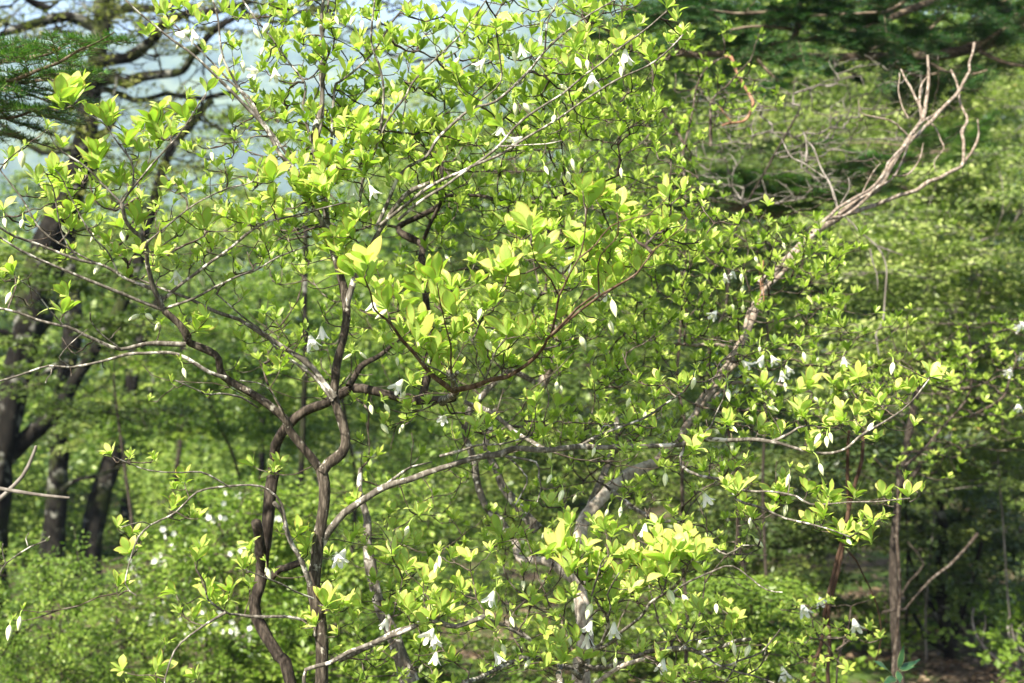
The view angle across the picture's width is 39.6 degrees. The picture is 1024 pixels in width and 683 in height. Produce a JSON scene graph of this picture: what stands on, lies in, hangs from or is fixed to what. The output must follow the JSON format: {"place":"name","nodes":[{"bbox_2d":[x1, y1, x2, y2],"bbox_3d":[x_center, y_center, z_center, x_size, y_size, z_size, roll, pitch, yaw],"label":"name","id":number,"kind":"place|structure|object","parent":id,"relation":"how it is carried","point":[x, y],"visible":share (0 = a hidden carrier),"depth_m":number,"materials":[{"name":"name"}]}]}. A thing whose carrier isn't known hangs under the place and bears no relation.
{"place":"outdoors","nodes":[
{"label":"outdoors","id":0,"kind":"place"},
{"bbox_2d":[0,0,976,45],"label":"sky","id":1,"kind":"structure","parent":0,"point":[384,16],"materials":[{"name":"white"}]},
{"bbox_2d":[0,0,1023,421],"bbox_3d":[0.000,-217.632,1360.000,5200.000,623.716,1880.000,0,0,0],"label":"hill","id":2,"kind":"structure","parent":0,"point":[250,54],"depth_m":1425.86,"materials":[{"name":"green plant"}]},
{"bbox_2d":[0,418,1023,682],"bbox_3d":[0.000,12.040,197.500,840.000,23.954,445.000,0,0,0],"label":"ground","id":3,"kind":"structure","parent":0,"point":[874,674],"depth_m":13.01,"materials":[{"name":"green plant"}]},
{"bbox_2d":[0,28,138,151],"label":"fir tree","id":4,"kind":"object","parent":3,"relation":"on","point":[19,53],"visible":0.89,"depth_m":3.57,"materials":[{"name":"green plant"}]},
{"bbox_2d":[0,445,69,500],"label":"dead branch","id":5,"kind":"object","parent":4,"relation":"attached to","point":[11,489],"visible":1,"depth_m":3.60,"materials":[{"name":"grey wood"}]},
{"bbox_2d":[0,520,161,682],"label":"leafy sapling","id":6,"kind":"object","parent":3,"relation":"on","point":[39,574],"visible":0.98,"depth_m":7.43,"materials":[{"name":"green plant"}]},
{"bbox_2d":[0,246,201,680],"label":"young maple","id":7,"kind":"object","parent":3,"relation":"on","point":[59,407],"visible":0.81,"depth_m":9.87,"materials":[{"name":"green plant"}]},
{"bbox_2d":[7,173,222,568],"bbox_3d":[-4.301,0.236,15.292,2.615,4.500,3.052,0,0,0],"label":"beech tree","id":8,"kind":"object","parent":3,"relation":"on","point":[59,443],"visible":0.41,"depth_m":15.38,"materials":[{"name":"brown plant"}]},
{"bbox_2d":[23,552,219,682],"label":"leafy sapling","id":9,"kind":"object","parent":3,"relation":"on","point":[127,631],"visible":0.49,"depth_m":8.23,"materials":[{"name":"green plant"}]},
{"bbox_2d":[119,373,156,545],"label":"beech tree","id":10,"kind":"object","parent":3,"relation":"on","point":[124,511],"visible":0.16,"depth_m":21.94,"materials":[{"name":"brown plant"}]},
{"bbox_2d":[150,425,160,548],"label":"beech tree","id":11,"kind":"object","parent":3,"relation":"on","point":[153,487],"visible":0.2,"depth_m":19.98,"materials":[{"name":"brown plant"}]},
{"bbox_2d":[53,238,261,578],"bbox_3d":[-4.216,0.738,15.735,2.467,3.797,2.253,0,0,21],"label":"beech tree","id":12,"kind":"object","parent":3,"relation":"on","point":[94,519],"visible":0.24,"depth_m":15.80,"materials":[{"name":"green plant"}]},
{"bbox_2d":[175,339,185,542],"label":"beech tree","id":13,"kind":"object","parent":3,"relation":"on","point":[180,351],"visible":0.07,"depth_m":19.96,"materials":[{"name":"brown plant"}]},
{"bbox_2d":[77,456,318,682],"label":"flowering azalea","id":14,"kind":"object","parent":3,"relation":"on","point":[176,552],"visible":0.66,"depth_m":7.96,"materials":[{"name":"green plant"}]},
{"bbox_2d":[24,296,374,611],"bbox_3d":[-2.802,1.232,13.224,2.966,3.350,3.238,0,0,0],"label":"young maple","id":15,"kind":"object","parent":3,"relation":"on","point":[143,432],"visible":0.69,"depth_m":12.80,"materials":[{"name":"green plant"}]},
{"bbox_2d":[134,583,297,682],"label":"leafy sapling","id":16,"kind":"object","parent":3,"relation":"on","point":[220,666],"visible":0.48,"depth_m":7.66,"materials":[{"name":"green plant"}]},
{"bbox_2d":[0,0,476,649],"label":"beech tree","id":17,"kind":"object","parent":3,"relation":"on","point":[16,444],"visible":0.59,"depth_m":11.24,"materials":[{"name":"green plant"}]},
{"bbox_2d":[254,281,265,493],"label":"beech tree","id":18,"kind":"object","parent":3,"relation":"on","point":[261,460],"visible":0.23,"depth_m":17.98,"materials":[{"name":"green plant"}]},
{"bbox_2d":[0,76,526,565],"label":"young maple","id":19,"kind":"object","parent":3,"relation":"on","point":[238,194],"visible":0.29,"depth_m":18.34,"materials":[{"name":"green plant"}]},
{"bbox_2d":[297,204,308,648],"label":"beech tree","id":20,"kind":"object","parent":3,"relation":"on","point":[302,435],"visible":0.3,"depth_m":9.48,"materials":[{"name":"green plant"}]},
{"bbox_2d":[199,440,485,682],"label":"leafy sapling","id":21,"kind":"object","parent":3,"relation":"on","point":[302,659],"visible":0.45,"depth_m":8.21,"materials":[{"name":"green plant"}]},
{"bbox_2d":[196,261,557,568],"bbox_3d":[-1.319,1.129,14.190,3.822,4.000,3.584,0,0,0],"label":"young maple","id":22,"kind":"object","parent":3,"relation":"on","point":[315,427],"visible":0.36,"depth_m":14.13,"materials":[{"name":"green plant"}]},
{"bbox_2d":[143,0,741,682],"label":"azalea shrub","id":23,"kind":"object","parent":3,"relation":"on","point":[519,224],"visible":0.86,"depth_m":3.34,"materials":[{"name":"green plant"}]},
{"bbox_2d":[0,0,956,682],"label":"azalea shrub","id":24,"kind":"object","parent":3,"relation":"on","point":[308,182],"visible":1,"depth_m":2.94,"materials":[{"name":"green plant"}]},
{"bbox_2d":[0,532,49,574],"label":"bare twig","id":25,"kind":"object","parent":24,"relation":"attached to","point":[20,552],"visible":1,"depth_m":2.72,"materials":[{"name":"grey plant"}]},
{"bbox_2d":[0,0,1023,576],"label":"distant woodland","id":26,"kind":"object","parent":3,"relation":"on","point":[28,510],"visible":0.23,"depth_m":26.09,"materials":[{"name":"green plant"}]},
{"bbox_2d":[0,492,1023,682],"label":"undergrowth","id":27,"kind":"object","parent":3,"relation":"on","point":[1006,645],"visible":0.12,"depth_m":10.20,"materials":[{"name":"green plant"}]},
{"bbox_2d":[3,573,1023,682],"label":"fallen leaves","id":28,"kind":"object","parent":3,"relation":"on","point":[950,662],"depth_m":9.81,"materials":[{"name":"plant"}]},
{"bbox_2d":[356,99,719,509],"bbox_3d":[0.387,-0.046,17.653,4.474,5.912,4.148,0,0,5],"label":"beech sapling","id":29,"kind":"object","parent":3,"relation":"on","point":[459,262],"visible":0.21,"depth_m":17.05,"materials":[{"name":"green plant"}]},
{"bbox_2d":[405,328,771,682],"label":"beech sapling","id":30,"kind":"object","parent":3,"relation":"on","point":[660,492],"visible":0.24,"depth_m":10.30,"materials":[{"name":"green plant"}]},
{"bbox_2d":[244,42,1012,682],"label":"azalea tree","id":31,"kind":"object","parent":3,"relation":"on","point":[684,544],"visible":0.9,"depth_m":3.90,"materials":[{"name":"green plant"}]},
{"bbox_2d":[719,55,754,125],"bbox_3d":[0.868,-0.981,5.529,0.119,0.300,0.131,0,0,29],"label":"hanging vine","id":32,"kind":"object","parent":31,"relation":"hanging from","point":[750,97],"visible":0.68,"depth_m":5.54,"materials":[{"name":"red plant"}]},
{"bbox_2d":[757,260,763,304],"bbox_3d":[0.752,-0.174,4.301,0.025,0.142,0.008,0,0,0],"label":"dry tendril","id":33,"kind":"object","parent":31,"relation":"hanging from","point":[761,287],"visible":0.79,"depth_m":4.30,"materials":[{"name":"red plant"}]},
{"bbox_2d":[612,19,784,682],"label":"azalea sapling","id":34,"kind":"object","parent":3,"relation":"on","point":[699,135],"visible":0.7,"depth_m":5.02,"materials":[{"name":"green plant"}]},
{"bbox_2d":[632,571,841,682],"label":"leafy sapling","id":35,"kind":"object","parent":3,"relation":"on","point":[727,587],"visible":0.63,"depth_m":6.55,"materials":[{"name":"green plant"}]},
{"bbox_2d":[594,131,920,544],"bbox_3d":[2.186,0.282,12.379,3.048,4.258,3.290,0,0,0],"label":"beech sapling","id":36,"kind":"object","parent":3,"relation":"on","point":[785,329],"visible":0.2,"depth_m":12.20,"materials":[{"name":"green plant"}]},
{"bbox_2d":[640,426,917,641],"bbox_3d":[1.883,1.782,10.038,2.226,2.414,2.406,0,0,0],"label":"beech sapling","id":37,"kind":"object","parent":3,"relation":"on","point":[778,531],"visible":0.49,"depth_m":9.65,"materials":[{"name":"green plant"}]},
{"bbox_2d":[649,152,909,682],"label":"young fir","id":38,"kind":"object","parent":3,"relation":"on","point":[741,178],"visible":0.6,"depth_m":7.04,"materials":[{"name":"green plant"}]},
{"bbox_2d":[575,0,1023,135],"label":"fir tree","id":39,"kind":"object","parent":3,"relation":"on","point":[996,29],"visible":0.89,"depth_m":7.02,"materials":[{"name":"green plant"}]},
{"bbox_2d":[680,55,923,682],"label":"dead shrub","id":40,"kind":"object","parent":3,"relation":"on","point":[748,200],"visible":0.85,"depth_m":6.37,"materials":[{"name":"brown plant"}]},
{"bbox_2d":[838,210,902,355],"bbox_3d":[1.539,-0.255,6.143,0.165,0.635,0.241,0,0,-38],"label":"dead vine","id":41,"kind":"object","parent":40,"relation":"hanging from","point":[854,225],"visible":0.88,"depth_m":6.10,"materials":[{"name":"wood"}]},
{"bbox_2d":[881,533,978,613],"bbox_3d":[2.098,1.147,7.064,0.763,0.330,0.049,0,0,-37],"label":"leaning branch","id":42,"kind":"object","parent":40,"relation":"attached to","point":[971,541],"visible":0.99,"depth_m":7.09,"materials":[{"name":"brown plant"}]},
{"bbox_2d":[774,593,886,682],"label":"azalea sapling","id":43,"kind":"object","parent":3,"relation":"on","point":[811,623],"visible":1,"depth_m":4.03,"materials":[{"name":"green plant"}]},
{"bbox_2d":[811,430,881,682],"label":"climbing vine","id":44,"kind":"object","parent":3,"relation":"on","point":[835,574],"visible":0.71,"depth_m":4.50,"materials":[{"name":"red plant"}]},
{"bbox_2d":[673,20,1023,507],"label":"beech sapling","id":45,"kind":"object","parent":3,"relation":"on","point":[979,102],"visible":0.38,"depth_m":13.85,"materials":[{"name":"green plant"}]},
{"bbox_2d":[776,386,999,682],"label":"slender tree","id":46,"kind":"object","parent":3,"relation":"on","point":[892,451],"visible":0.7,"depth_m":7.60,"materials":[{"name":"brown plant"}]},
{"bbox_2d":[756,134,1023,663],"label":"beech sapling","id":47,"kind":"object","parent":3,"relation":"on","point":[965,260],"visible":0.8,"depth_m":9.44,"materials":[{"name":"green plant"}]},
{"bbox_2d":[773,331,1023,671],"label":"beech sapling","id":48,"kind":"object","parent":3,"relation":"on","point":[1008,475],"visible":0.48,"depth_m":8.92,"materials":[{"name":"green plant"}]},
{"bbox_2d":[808,110,1003,639],"bbox_3d":[2.908,0.288,10.430,1.562,3.950,1.059,0,0,0],"label":"young fir","id":49,"kind":"object","parent":3,"relation":"on","point":[972,136],"visible":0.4,"depth_m":10.37,"materials":[{"name":"green plant"}]},
{"bbox_2d":[809,467,1023,630],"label":"beech sapling","id":50,"kind":"object","parent":3,"relation":"on","point":[1013,548],"visible":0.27,"depth_m":11.36,"materials":[{"name":"green plant"}]},
{"bbox_2d":[839,310,1023,682],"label":"azalea sapling","id":51,"kind":"object","parent":3,"relation":"on","point":[968,372],"visible":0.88,"depth_m":5.68,"materials":[{"name":"green plant"}]},
{"bbox_2d":[857,433,1023,659],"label":"mossy tree","id":52,"kind":"object","parent":3,"relation":"on","point":[946,597],"visible":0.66,"depth_m":9.57,"materials":[{"name":"green plant"}]},
{"bbox_2d":[1006,617,1023,652],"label":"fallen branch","id":53,"kind":"object","parent":3,"relation":"on","point":[1018,646],"visible":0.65,"depth_m":8.70,"materials":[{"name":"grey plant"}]},
{"bbox_2d":[874,645,919,682],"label":"bamboo grass","id":54,"kind":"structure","parent":0,"point":[905,666],"depth_m":4.00,"materials":[{"name":"green plant"}]}
]}

